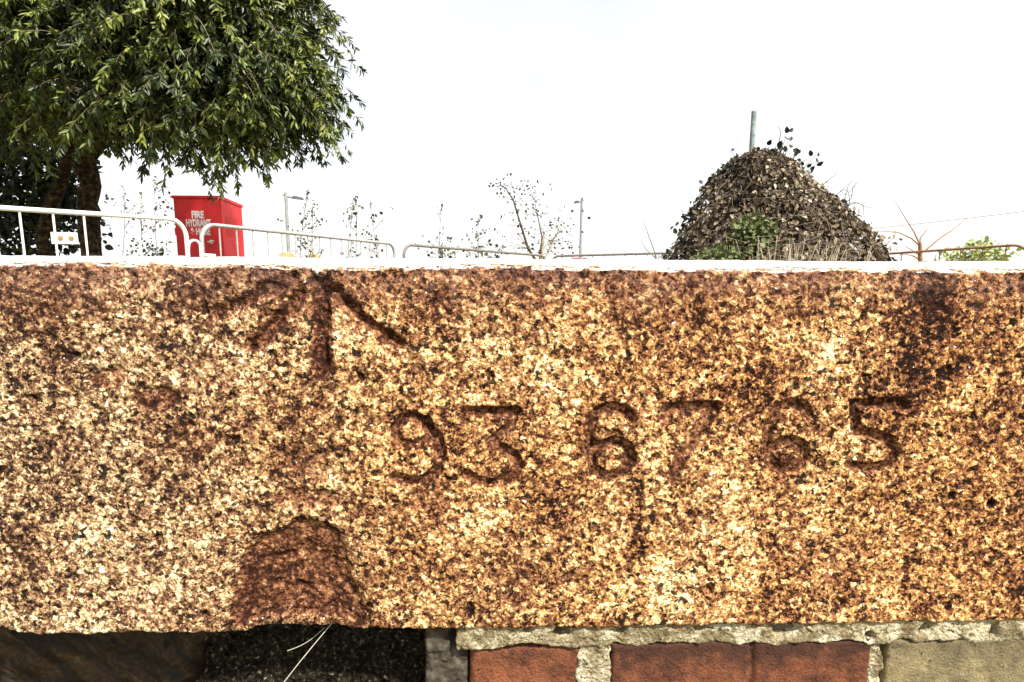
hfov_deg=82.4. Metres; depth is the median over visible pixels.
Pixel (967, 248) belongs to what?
crowd barrier
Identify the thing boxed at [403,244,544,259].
crowd barrier
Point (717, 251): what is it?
green shrub
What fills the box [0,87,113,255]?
leafy shrub
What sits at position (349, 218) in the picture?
young sapling
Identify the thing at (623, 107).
sky
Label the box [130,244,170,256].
weed
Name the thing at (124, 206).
young sapling
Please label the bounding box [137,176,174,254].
young sapling
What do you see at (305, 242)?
young sapling
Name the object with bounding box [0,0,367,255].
broadleaf tree
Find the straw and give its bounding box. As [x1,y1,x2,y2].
[284,623,331,681]
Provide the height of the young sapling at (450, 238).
2.061 m
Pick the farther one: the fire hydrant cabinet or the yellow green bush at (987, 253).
the fire hydrant cabinet
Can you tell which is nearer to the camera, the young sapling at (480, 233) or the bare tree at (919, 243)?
the bare tree at (919, 243)
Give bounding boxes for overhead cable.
[872,211,1023,228]
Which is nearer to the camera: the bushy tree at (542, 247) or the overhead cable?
the bushy tree at (542, 247)
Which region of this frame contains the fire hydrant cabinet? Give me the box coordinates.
[171,195,244,256]
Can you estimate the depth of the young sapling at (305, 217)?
10.28 m
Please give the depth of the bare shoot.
2.91 m
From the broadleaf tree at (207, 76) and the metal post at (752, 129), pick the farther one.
the broadleaf tree at (207, 76)
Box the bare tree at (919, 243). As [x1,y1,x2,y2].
[881,201,967,261]
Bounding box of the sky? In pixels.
[0,0,1023,261]
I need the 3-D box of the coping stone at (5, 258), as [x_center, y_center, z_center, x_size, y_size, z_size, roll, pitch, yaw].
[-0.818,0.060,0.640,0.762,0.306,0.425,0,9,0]
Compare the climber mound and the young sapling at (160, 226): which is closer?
the climber mound
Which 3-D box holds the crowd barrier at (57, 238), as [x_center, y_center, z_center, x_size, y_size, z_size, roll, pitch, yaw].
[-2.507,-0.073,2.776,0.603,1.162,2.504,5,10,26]
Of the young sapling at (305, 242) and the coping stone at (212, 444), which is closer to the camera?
the coping stone at (212, 444)
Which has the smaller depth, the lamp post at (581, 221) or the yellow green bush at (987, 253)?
the yellow green bush at (987, 253)
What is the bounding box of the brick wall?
[0,618,1023,681]
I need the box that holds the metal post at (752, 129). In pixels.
[749,110,756,150]
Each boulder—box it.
[278,252,294,257]
[307,252,321,257]
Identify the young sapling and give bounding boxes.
[105,184,145,255]
[131,191,168,255]
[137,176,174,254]
[277,190,319,257]
[293,200,328,257]
[340,196,363,257]
[343,196,367,257]
[360,202,392,257]
[415,204,461,258]
[462,213,498,255]
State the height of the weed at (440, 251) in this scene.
1.370 m
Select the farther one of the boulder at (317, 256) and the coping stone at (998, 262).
the boulder at (317, 256)
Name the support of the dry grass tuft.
on the ground
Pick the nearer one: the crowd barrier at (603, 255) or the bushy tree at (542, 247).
the crowd barrier at (603, 255)
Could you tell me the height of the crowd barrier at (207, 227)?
1.182 m
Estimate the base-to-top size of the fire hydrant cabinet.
1.844 m
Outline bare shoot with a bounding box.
[641,220,656,258]
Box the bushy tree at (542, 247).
[488,173,590,259]
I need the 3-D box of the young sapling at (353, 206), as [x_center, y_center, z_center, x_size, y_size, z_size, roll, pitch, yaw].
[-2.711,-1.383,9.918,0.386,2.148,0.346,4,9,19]
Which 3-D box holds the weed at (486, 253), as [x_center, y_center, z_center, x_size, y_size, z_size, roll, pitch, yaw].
[-0.480,-0.799,8.770,0.922,1.320,0.439,0,9,0]
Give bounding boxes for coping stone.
[0,255,187,261]
[0,256,1023,634]
[929,261,1023,264]
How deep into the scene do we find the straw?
0.50 m
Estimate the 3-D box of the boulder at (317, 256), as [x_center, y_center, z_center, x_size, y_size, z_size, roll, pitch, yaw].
[-6.555,-2.194,19.405,0.743,1.490,0.607,0,9,0]
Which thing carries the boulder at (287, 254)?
on the ground
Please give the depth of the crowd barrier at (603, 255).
7.58 m
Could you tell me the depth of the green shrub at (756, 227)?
2.74 m
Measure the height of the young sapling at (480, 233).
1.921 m
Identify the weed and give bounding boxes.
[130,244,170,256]
[426,241,457,257]
[449,243,507,258]
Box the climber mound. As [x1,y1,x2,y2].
[653,126,900,261]
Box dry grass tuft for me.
[726,231,875,260]
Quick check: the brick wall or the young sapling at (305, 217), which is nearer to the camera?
the brick wall
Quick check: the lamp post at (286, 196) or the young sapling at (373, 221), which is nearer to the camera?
the young sapling at (373, 221)
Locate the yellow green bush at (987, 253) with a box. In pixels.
[923,235,1022,261]
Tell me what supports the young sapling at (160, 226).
on the ground
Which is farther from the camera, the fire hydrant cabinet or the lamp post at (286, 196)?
the lamp post at (286, 196)
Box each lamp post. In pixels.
[282,192,303,252]
[574,198,583,258]
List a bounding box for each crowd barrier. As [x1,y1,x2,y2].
[0,205,215,256]
[199,223,395,257]
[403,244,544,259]
[552,252,676,258]
[888,244,1023,261]
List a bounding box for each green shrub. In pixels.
[689,242,751,260]
[725,201,786,259]

